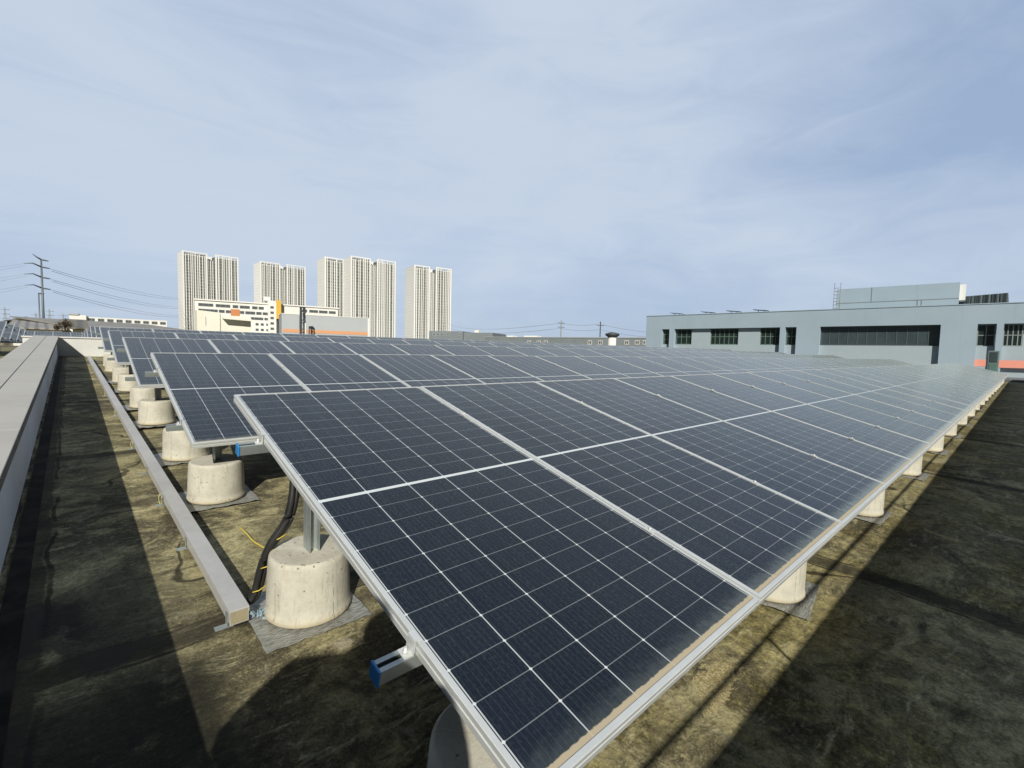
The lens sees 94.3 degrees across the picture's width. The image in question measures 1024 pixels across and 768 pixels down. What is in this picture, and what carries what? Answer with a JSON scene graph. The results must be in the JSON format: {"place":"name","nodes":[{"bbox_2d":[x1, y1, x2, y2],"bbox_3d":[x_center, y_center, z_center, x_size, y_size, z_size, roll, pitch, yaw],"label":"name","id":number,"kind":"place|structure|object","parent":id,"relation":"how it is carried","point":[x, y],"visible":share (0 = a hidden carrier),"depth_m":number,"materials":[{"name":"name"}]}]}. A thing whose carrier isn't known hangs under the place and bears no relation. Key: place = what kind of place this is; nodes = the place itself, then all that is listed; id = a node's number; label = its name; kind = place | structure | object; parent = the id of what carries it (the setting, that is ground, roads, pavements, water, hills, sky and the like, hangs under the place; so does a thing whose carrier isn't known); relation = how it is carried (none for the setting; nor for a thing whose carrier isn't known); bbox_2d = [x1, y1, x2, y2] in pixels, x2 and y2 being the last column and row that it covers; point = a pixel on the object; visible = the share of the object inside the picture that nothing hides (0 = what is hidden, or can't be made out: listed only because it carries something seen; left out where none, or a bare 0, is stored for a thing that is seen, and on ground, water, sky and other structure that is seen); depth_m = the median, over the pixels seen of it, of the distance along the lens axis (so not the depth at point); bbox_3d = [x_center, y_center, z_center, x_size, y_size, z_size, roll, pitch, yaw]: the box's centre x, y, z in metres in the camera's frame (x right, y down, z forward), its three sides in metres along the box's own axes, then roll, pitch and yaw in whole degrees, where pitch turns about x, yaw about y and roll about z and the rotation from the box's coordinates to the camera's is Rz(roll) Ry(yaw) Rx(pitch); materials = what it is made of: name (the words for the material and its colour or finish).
{"place":"outdoors","nodes":[
{"label":"outdoors","id":0,"kind":"place"},
{"bbox_2d":[194,310,251,331],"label":"cream hall","id":1,"kind":"structure","parent":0,"point":[209,321],"depth_m":93.55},
{"bbox_2d":[193,297,338,332],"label":"white office block","id":2,"kind":"structure","parent":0,"point":[264,317],"depth_m":196.46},
{"bbox_2d":[253,261,305,305],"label":"apartment tower","id":3,"kind":"structure","parent":0,"point":[284,285],"depth_m":523.10,"materials":[{"name":"concrete"}]},
{"bbox_2d":[279,313,368,336],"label":"grey warehouse","id":4,"kind":"structure","parent":0,"point":[329,325],"depth_m":113.99,"materials":[{"name":"paint"}]},
{"bbox_2d":[317,256,343,316],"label":"apartment tower","id":5,"kind":"structure","parent":0,"point":[330,282],"depth_m":482.74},
{"bbox_2d":[344,256,395,337],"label":"apartment tower","id":6,"kind":"structure","parent":0,"point":[369,289],"depth_m":484.55,"materials":[{"name":"concrete"}]},
{"bbox_2d":[0,356,1023,767],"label":"roof","id":7,"kind":"structure","parent":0,"point":[902,646],"depth_m":1.93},
{"bbox_2d":[0,335,58,573],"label":"parapet wall","id":8,"kind":"structure","parent":7,"relation":"on","point":[27,367],"depth_m":3.82,"materials":[{"name":"paint"}]},
{"bbox_2d":[0,356,62,767],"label":"gutter","id":9,"kind":"object","parent":7,"relation":"on","point":[12,610],"visible":1,"depth_m":2.25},
{"bbox_2d":[21,336,113,355],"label":"cross wall","id":10,"kind":"structure","parent":7,"relation":"on","point":[77,346],"depth_m":13.18,"materials":[{"name":"paint"}]},
{"bbox_2d":[122,405,137,409],"bbox_3d":[-4.985,0.304,6.425,0.463,0.012,0.433,9,8,43],"label":"foil mat","id":11,"kind":"object","parent":7,"relation":"on","point":[126,407],"visible":0.18,"depth_m":6.27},
{"bbox_2d":[129,386,161,407],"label":"ballast block","id":12,"kind":"structure","parent":11,"relation":"on","point":[137,394],"depth_m":6.27,"materials":[{"name":"concrete"}]},
{"bbox_2d":[132,419,179,427],"bbox_3d":[-4.112,0.448,5.511,0.463,0.011,0.433,8,8,42],"label":"foil mat","id":13,"kind":"object","parent":7,"relation":"on","point":[135,423],"visible":0.36,"depth_m":5.37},
{"bbox_2d":[137,398,175,424],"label":"ballast block","id":14,"kind":"structure","parent":13,"relation":"on","point":[153,411],"depth_m":5.37,"materials":[{"name":"concrete"}]},
{"bbox_2d":[117,349,164,399],"bbox_3d":[8.416,-0.751,18.007,35.974,0.521,1.640,-3,8,-43],"label":"mounting rack","id":15,"kind":"object","parent":14,"relation":"on","point":[157,393],"visible":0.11,"depth_m":5.47,"materials":[{"name":"metal"}]},
{"bbox_2d":[122,337,218,388],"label":"solar panel","id":16,"kind":"object","parent":15,"relation":"on","point":[138,350],"visible":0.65,"depth_m":6.38,"materials":[{"name":"glass"}]},
{"bbox_2d":[208,339,293,353],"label":"solar panel","id":17,"kind":"object","parent":15,"relation":"on","point":[244,346],"visible":0.26,"depth_m":7.32,"materials":[{"name":"glass"}]},
{"bbox_2d":[280,341,355,353],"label":"solar panel","id":18,"kind":"object","parent":15,"relation":"on","point":[294,347],"visible":0.23,"depth_m":8.01,"materials":[{"name":"glass"}]},
{"bbox_2d":[341,343,408,354],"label":"solar panel","id":19,"kind":"object","parent":15,"relation":"on","point":[363,348],"visible":0.25,"depth_m":8.72,"materials":[{"name":"glass"}]},
{"bbox_2d":[391,344,453,354],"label":"solar panel","id":20,"kind":"object","parent":15,"relation":"on","point":[410,349],"visible":0.23,"depth_m":9.40,"materials":[{"name":"glass"}]},
{"bbox_2d":[435,345,493,355],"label":"solar panel","id":21,"kind":"object","parent":15,"relation":"on","point":[462,350],"visible":0.23,"depth_m":10.10,"materials":[{"name":"glass"}]},
{"bbox_2d":[474,346,526,355],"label":"solar panel","id":22,"kind":"object","parent":15,"relation":"on","point":[500,351],"visible":0.26,"depth_m":10.79,"materials":[{"name":"glass"}]},
{"bbox_2d":[507,347,555,355],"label":"solar panel","id":23,"kind":"object","parent":15,"relation":"on","point":[528,351],"visible":0.23,"depth_m":11.49,"materials":[{"name":"glass"}]},
{"bbox_2d":[538,348,581,355],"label":"solar panel","id":24,"kind":"object","parent":15,"relation":"on","point":[559,352],"visible":0.23,"depth_m":12.20,"materials":[{"name":"glass"}]},
{"bbox_2d":[563,348,607,356],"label":"solar panel","id":25,"kind":"object","parent":15,"relation":"on","point":[584,352],"visible":0.23,"depth_m":12.90,"materials":[{"name":"glass"}]},
{"bbox_2d":[588,349,627,356],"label":"solar panel","id":26,"kind":"object","parent":15,"relation":"on","point":[607,352],"visible":0.24,"depth_m":13.57,"materials":[{"name":"glass"}]},
{"bbox_2d":[87,357,248,631],"bbox_3d":[-6.074,0.155,7.139,0.125,0.087,14.398,-3,8,-43],"label":"cable tray","id":27,"kind":"object","parent":7,"relation":"on","point":[230,599],"visible":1,"depth_m":2.65,"materials":[{"name":"paint"}]},
{"bbox_2d":[245,479,299,605],"bbox_3d":[-1.058,0.576,2.134,0.196,0.783,0.310,3,4,21],"label":"cable bundle","id":28,"kind":"object","parent":27,"relation":"attached to","point":[277,535],"visible":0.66,"depth_m":2.09,"materials":[{"name":"black rubber"}]},
{"bbox_2d":[153,453,212,466],"bbox_3d":[-2.980,0.656,4.297,0.463,0.012,0.433,8,8,40],"label":"foil mat","id":29,"kind":"object","parent":7,"relation":"on","point":[161,461],"visible":0.21,"depth_m":4.13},
{"bbox_2d":[161,427,209,461],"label":"ballast block","id":30,"kind":"structure","parent":29,"relation":"on","point":[176,446],"depth_m":4.13,"materials":[{"name":"concrete"}]},
{"bbox_2d":[178,485,259,511],"bbox_3d":[-2.098,0.800,3.389,0.434,0.012,0.464,-3,8,-43],"label":"foil mat","id":31,"kind":"object","parent":7,"relation":"on","point":[249,495],"visible":0.41,"depth_m":3.29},
{"bbox_2d":[186,454,245,504],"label":"ballast block","id":32,"kind":"structure","parent":31,"relation":"on","point":[211,480],"depth_m":3.24,"materials":[{"name":"concrete"}]},
{"bbox_2d":[145,361,859,460],"bbox_3d":[10.438,-0.420,15.867,35.974,0.567,1.640,-3,8,-43],"label":"mounting rack","id":33,"kind":"object","parent":32,"relation":"on","point":[217,452],"visible":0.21,"depth_m":3.34,"materials":[{"name":"metal"}]},
{"bbox_2d":[150,353,307,448],"bbox_3d":[-2.321,0.042,4.053,1.015,0.039,2.096,-3,20,-43],"label":"solar panel","id":34,"kind":"object","parent":33,"relation":"on","point":[202,389],"visible":0.73,"depth_m":3.98,"materials":[{"name":"glass"}]},
{"bbox_2d":[269,353,408,390],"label":"solar panel","id":35,"kind":"object","parent":33,"relation":"on","point":[317,372],"visible":0.38,"depth_m":4.98,"materials":[{"name":"glass"}]},
{"bbox_2d":[359,354,484,386],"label":"solar panel","id":36,"kind":"object","parent":33,"relation":"on","point":[417,370],"visible":0.38,"depth_m":5.68,"materials":[{"name":"glass"}]},
{"bbox_2d":[431,355,542,382],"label":"solar panel","id":37,"kind":"object","parent":33,"relation":"on","point":[485,369],"visible":0.32,"depth_m":6.39,"materials":[{"name":"glass"}]},
{"bbox_2d":[490,356,589,380],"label":"solar panel","id":38,"kind":"object","parent":33,"relation":"on","point":[539,368],"visible":0.36,"depth_m":7.08,"materials":[{"name":"glass"}]},
{"bbox_2d":[536,356,628,378],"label":"solar panel","id":39,"kind":"object","parent":33,"relation":"on","point":[585,368],"visible":0.35,"depth_m":7.78,"materials":[{"name":"glass"}]},
{"bbox_2d":[575,356,661,376],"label":"solar panel","id":40,"kind":"object","parent":33,"relation":"on","point":[621,367],"visible":0.34,"depth_m":8.49,"materials":[{"name":"glass"}]},
{"bbox_2d":[611,357,689,375],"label":"solar panel","id":41,"kind":"object","parent":33,"relation":"on","point":[656,368],"visible":0.34,"depth_m":9.16,"materials":[{"name":"glass"}]},
{"bbox_2d":[639,357,713,374],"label":"solar panel","id":42,"kind":"object","parent":33,"relation":"on","point":[679,366],"visible":0.37,"depth_m":9.87,"materials":[{"name":"glass"}]},
{"bbox_2d":[664,357,733,373],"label":"solar panel","id":43,"kind":"object","parent":33,"relation":"on","point":[700,365],"visible":0.38,"depth_m":10.58,"materials":[{"name":"glass"}]},
{"bbox_2d":[686,357,750,372],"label":"solar panel","id":44,"kind":"object","parent":33,"relation":"on","point":[724,366],"visible":0.39,"depth_m":11.28,"materials":[{"name":"glass"}]},
{"bbox_2d":[705,357,765,371],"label":"solar panel","id":45,"kind":"object","parent":33,"relation":"on","point":[738,364],"visible":0.3,"depth_m":11.97,"materials":[{"name":"glass"}]},
{"bbox_2d":[722,357,781,370],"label":"solar panel","id":46,"kind":"object","parent":33,"relation":"on","point":[756,365],"visible":0.35,"depth_m":12.66,"materials":[{"name":"glass"}]},
{"bbox_2d":[740,358,792,370],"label":"solar panel","id":47,"kind":"object","parent":33,"relation":"on","point":[775,366],"visible":0.32,"depth_m":13.35,"materials":[{"name":"glass"}]},
{"bbox_2d":[248,591,370,653],"bbox_3d":[-0.934,1.000,2.132,0.434,0.011,0.464,-3,8,-42],"label":"foil mat","id":48,"kind":"object","parent":7,"relation":"on","point":[271,637],"visible":0.37,"depth_m":1.98,"materials":[{"name":"metal"}]},
{"bbox_2d":[264,534,351,629],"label":"ballast block","id":49,"kind":"structure","parent":48,"relation":"on","point":[305,589],"depth_m":1.99,"materials":[{"name":"concrete"}]},
{"bbox_2d":[761,581,818,620],"bbox_3d":[1.351,1.077,2.544,0.463,0.010,0.433,8,8,38],"label":"foil mat","id":50,"kind":"object","parent":7,"relation":"on","point":[802,608],"visible":0.17,"depth_m":2.36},
{"bbox_2d":[764,561,806,603],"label":"ballast block","id":51,"kind":"structure","parent":50,"relation":"on","point":[790,589],"depth_m":2.36,"materials":[{"name":"concrete"}]},
{"bbox_2d":[855,510,891,524],"bbox_3d":[2.751,1.012,3.840,0.433,0.011,0.463,-2,8,-41],"label":"foil mat","id":52,"kind":"object","parent":7,"relation":"on","point":[881,519],"visible":0.24,"depth_m":3.65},
{"bbox_2d":[858,490,884,516],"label":"ballast block","id":53,"kind":"structure","parent":52,"relation":"on","point":[874,507],"depth_m":3.67,"materials":[{"name":"concrete"}]},
{"bbox_2d":[901,472,930,480],"bbox_3d":[4.197,0.949,5.134,0.434,0.012,0.464,-3,8,-42],"label":"foil mat","id":54,"kind":"object","parent":7,"relation":"on","point":[923,476],"visible":0.27,"depth_m":4.96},
{"bbox_2d":[902,455,922,475],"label":"ballast block","id":55,"kind":"structure","parent":54,"relation":"on","point":[915,469],"depth_m":4.97,"materials":[{"name":"concrete"}]},
{"bbox_2d":[0,0,1023,337],"label":"sky","id":56,"kind":"structure","parent":0,"point":[582,164],"materials":[{"name":"blue"}]},
{"bbox_2d":[987,351,999,371],"bbox_3d":[29.734,-1.197,29.340,0.620,1.694,0.500,-2,5,-45],"label":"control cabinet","id":57,"kind":"object","parent":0,"point":[993,361],"visible":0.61,"depth_m":29.10,"materials":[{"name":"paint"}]},
{"label":"ground","id":58,"kind":"structure","parent":0,"visible":0},
{"bbox_2d":[24,254,50,317],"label":"transmission pylon","id":59,"kind":"object","parent":58,"relation":"on","point":[42,290],"visible":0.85,"depth_m":211.25,"materials":[{"name":"metal"}]},
{"bbox_2d":[0,264,178,316],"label":"power line","id":60,"kind":"object","parent":59,"relation":"attached to","point":[90,292],"visible":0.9,"depth_m":257.46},
{"bbox_2d":[9,318,66,345],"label":"grey shed","id":61,"kind":"structure","parent":58,"relation":"on","point":[32,325],"depth_m":48.21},
{"bbox_2d":[66,319,88,332],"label":"brown shed","id":62,"kind":"structure","parent":58,"relation":"on","point":[79,326],"depth_m":44.58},
{"bbox_2d":[9,316,183,331],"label":"long grey shed","id":63,"kind":"structure","parent":58,"relation":"on","point":[97,323],"depth_m":60.02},
{"bbox_2d":[68,313,166,326],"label":"white workshop","id":64,"kind":"structure","parent":58,"relation":"on","point":[118,320],"depth_m":156.86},
{"bbox_2d":[177,250,238,329],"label":"apartment tower","id":65,"kind":"structure","parent":58,"relation":"on","point":[204,276],"depth_m":473.22,"materials":[{"name":"concrete"}]},
{"bbox_2d":[404,265,451,338],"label":"apartment tower","id":66,"kind":"structure","parent":58,"relation":"on","point":[427,299],"depth_m":522.02,"materials":[{"name":"concrete"}]},
{"bbox_2d":[429,330,505,340],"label":"grey works","id":67,"kind":"structure","parent":58,"relation":"on","point":[478,335],"depth_m":167.46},
{"bbox_2d":[485,336,645,346],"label":"long grey works","id":68,"kind":"structure","parent":58,"relation":"on","point":[630,341],"depth_m":133.17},
{"bbox_2d":[645,302,1023,377],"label":"factory building","id":69,"kind":"structure","parent":58,"relation":"on","point":[970,334],"depth_m":37.59,"materials":[{"name":"grey paint"}]},
{"bbox_2d":[676,329,691,344],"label":"window","id":70,"kind":"structure","parent":69,"relation":"in","point":[683,336],"depth_m":47.93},
{"bbox_2d":[710,328,738,344],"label":"window","id":71,"kind":"structure","parent":69,"relation":"in","point":[729,336],"depth_m":45.28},
{"bbox_2d":[760,328,779,344],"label":"window","id":72,"kind":"structure","parent":69,"relation":"in","point":[768,336],"depth_m":42.69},
{"bbox_2d":[786,327,796,344],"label":"window","id":73,"kind":"structure","parent":69,"relation":"in","point":[791,331],"depth_m":41.54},
{"bbox_2d":[820,325,940,345],"bbox_3d":[28.859,-3.810,37.590,7.462,1.541,0.051,5,5,42],"label":"window","id":74,"kind":"structure","parent":69,"relation":"in","point":[916,335],"depth_m":37.33,"materials":[{"name":"glass"}]},
{"bbox_2d":[835,282,966,308],"bbox_3d":[32.681,-6.764,40.162,8.126,2.456,5.020,5,5,42],"label":"rooftop plant room","id":75,"kind":"object","parent":69,"relation":"on","point":[927,294],"visible":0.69,"depth_m":38.00,"materials":[{"name":"grey paint"}]},
{"bbox_2d":[976,324,995,345],"bbox_3d":[33.425,-3.432,33.469,0.934,1.541,0.050,5,5,42],"label":"window","id":76,"kind":"structure","parent":69,"relation":"in","point":[986,333],"depth_m":33.46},
{"bbox_2d":[964,293,1008,303],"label":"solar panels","id":77,"kind":"structure","parent":69,"relation":"on","point":[995,298],"depth_m":35.78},
{"bbox_2d":[1002,324,1023,345],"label":"window","id":78,"kind":"structure","parent":69,"relation":"in","point":[1013,333],"depth_m":32.58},
{"bbox_3d":[3.870,-1.476,22.867,35.974,0.521,1.640,-3,8,-43],"label":"mounting rack","id":79,"kind":"object","parent":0,"visible":0},
{"bbox_2d":[99,327,152,351],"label":"solar panel","id":80,"kind":"object","parent":79,"relation":"on","point":[107,347],"visible":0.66,"depth_m":11.28,"materials":[{"name":"glass"}]},
{"label":"foil mat","id":81,"kind":"object","parent":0,"visible":0},
{"bbox_2d":[427,704,496,767],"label":"ballast block","id":82,"kind":"structure","parent":81,"relation":"on","point":[454,742],"depth_m":1.15,"materials":[{"name":"concrete"}]},
{"bbox_2d":[235,365,998,688],"bbox_3d":[12.482,-0.075,13.699,35.982,0.567,1.640,-3,8,-43],"label":"mounting rack","id":83,"kind":"object","parent":82,"relation":"on","point":[392,665],"visible":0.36,"depth_m":1.11,"materials":[{"name":"metal"}]},
{"bbox_2d":[233,387,759,767],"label":"solar panel","id":84,"kind":"object","parent":83,"relation":"on","point":[551,618],"visible":1,"depth_m":1.43,"materials":[{"name":"glass"}]},
{"bbox_2d":[420,381,843,605],"bbox_3d":[0.478,0.347,2.581,1.015,0.040,2.096,-3,20,-43],"label":"solar panel","id":85,"kind":"object","parent":83,"relation":"on","point":[761,543],"visible":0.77,"depth_m":2.25,"materials":[{"name":"glass"}]},
{"bbox_2d":[535,378,886,529],"bbox_3d":[1.228,0.314,3.275,1.015,0.038,2.096,-3,20,-43],"label":"solar panel","id":86,"kind":"object","parent":83,"relation":"on","point":[845,496],"visible":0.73,"depth_m":3.02,"materials":[{"name":"glass"}]},
{"bbox_2d":[614,376,913,488],"bbox_3d":[1.979,0.281,3.969,1.015,0.037,2.096,-3,20,-43],"label":"solar panel","id":87,"kind":"object","parent":83,"relation":"on","point":[882,466],"visible":0.72,"depth_m":3.76,"materials":[{"name":"glass"}]},
{"bbox_2d":[672,374,931,463],"bbox_3d":[2.730,0.246,4.663,1.015,0.038,2.096,-3,20,-43],"label":"solar panel","id":88,"kind":"object","parent":83,"relation":"on","point":[913,449],"visible":0.72,"depth_m":4.48,"materials":[{"name":"glass"}]},
{"bbox_2d":[715,372,944,446],"bbox_3d":[3.481,0.210,5.357,1.015,0.038,2.096,-3,20,-43],"label":"solar panel","id":89,"kind":"object","parent":83,"relation":"on","point":[901,426],"visible":0.73,"depth_m":5.20,"materials":[{"name":"glass"}]},
{"bbox_2d":[747,371,954,434],"bbox_3d":[4.232,0.176,6.051,1.015,0.037,2.096,-3,20,-43],"label":"solar panel","id":90,"kind":"object","parent":83,"relation":"on","point":[904,414],"visible":0.73,"depth_m":5.93,"materials":[{"name":"glass"}]},
{"bbox_2d":[775,370,961,425],"bbox_3d":[4.983,0.140,6.745,1.015,0.039,2.096,-3,20,-43],"label":"solar panel","id":91,"kind":"object","parent":83,"relation":"on","point":[919,409],"visible":0.76,"depth_m":6.62,"materials":[{"name":"glass"}]},
{"bbox_2d":[797,369,968,417],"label":"solar panel","id":92,"kind":"object","parent":83,"relation":"on","point":[906,397],"visible":0.73,"depth_m":7.34,"materials":[{"name":"glass"}]},
{"bbox_2d":[816,369,973,412],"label":"solar panel","id":93,"kind":"object","parent":83,"relation":"on","point":[962,406],"visible":0.74,"depth_m":8.03,"materials":[{"name":"glass"}]},
{"bbox_2d":[831,368,977,407],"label":"solar panel","id":94,"kind":"object","parent":83,"relation":"on","point":[921,390],"visible":0.77,"depth_m":8.73,"materials":[{"name":"glass"}]},
{"bbox_2d":[847,367,981,402],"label":"solar panel","id":95,"kind":"object","parent":83,"relation":"on","point":[919,385],"visible":0.65,"depth_m":9.45,"materials":[{"name":"glass"}]},
{"bbox_2d":[857,367,983,400],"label":"solar panel","id":96,"kind":"object","parent":83,"relation":"on","point":[928,384],"visible":0.69,"depth_m":10.15,"materials":[{"name":"glass"}]},
{"bbox_2d":[868,367,986,397],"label":"solar panel","id":97,"kind":"object","parent":83,"relation":"on","point":[934,382],"visible":0.69,"depth_m":10.86,"materials":[{"name":"glass"}]},
{"bbox_2d":[879,366,989,394],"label":"solar panel","id":98,"kind":"object","parent":83,"relation":"on","point":[936,380],"visible":0.66,"depth_m":11.57,"materials":[{"name":"glass"}]},
{"bbox_2d":[885,366,991,391],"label":"solar panel","id":99,"kind":"object","parent":83,"relation":"on","point":[950,381],"visible":0.73,"depth_m":12.23,"materials":[{"name":"glass"}]},
{"bbox_2d":[894,366,992,390],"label":"solar panel","id":100,"kind":"object","parent":83,"relation":"on","point":[976,385],"visible":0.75,"depth_m":12.93,"materials":[{"name":"glass"}]},
{"label":"foil mat","id":101,"kind":"object","parent":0,"visible":0},
{"bbox_2d":[117,373,137,391],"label":"ballast block","id":102,"kind":"structure","parent":101,"relation":"on","point":[124,385],"depth_m":7.59,"materials":[{"name":"concrete"}]},
{"bbox_2d":[103,339,132,373],"bbox_3d":[6.301,-1.096,20.253,35.974,0.521,1.640,-3,8,-43],"label":"mounting rack","id":103,"kind":"object","parent":102,"relation":"on","point":[130,367],"visible":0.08,"depth_m":7.72,"materials":[{"name":"metal"}]},
{"bbox_2d":[108,330,177,364],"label":"solar panel","id":104,"kind":"object","parent":103,"relation":"on","point":[116,342],"visible":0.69,"depth_m":8.67,"materials":[{"name":"glass"}]},
{"bbox_2d":[175,333,236,339],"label":"solar panel","id":105,"kind":"object","parent":103,"relation":"on","point":[204,336],"visible":0.29,"depth_m":9.69,"materials":[{"name":"glass"}]},
{"bbox_2d":[233,334,287,340],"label":"solar panel","id":106,"kind":"object","parent":103,"relation":"on","point":[260,337],"visible":0.26,"depth_m":10.38,"materials":[{"name":"glass"}]},
{"bbox_2d":[283,336,332,341],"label":"solar panel","id":107,"kind":"object","parent":103,"relation":"on","point":[306,339],"visible":0.27,"depth_m":11.05,"materials":[{"name":"glass"}]},
{"bbox_2d":[329,338,374,343],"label":"solar panel","id":108,"kind":"object","parent":103,"relation":"on","point":[346,340],"visible":0.27,"depth_m":11.76,"materials":[{"name":"glass"}]},
{"label":"foil mat","id":109,"kind":"object","parent":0,"visible":0},
{"bbox_2d":[112,366,132,382],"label":"ballast block","id":110,"kind":"structure","parent":109,"relation":"on","point":[117,370],"depth_m":8.51,"materials":[{"name":"concrete"}]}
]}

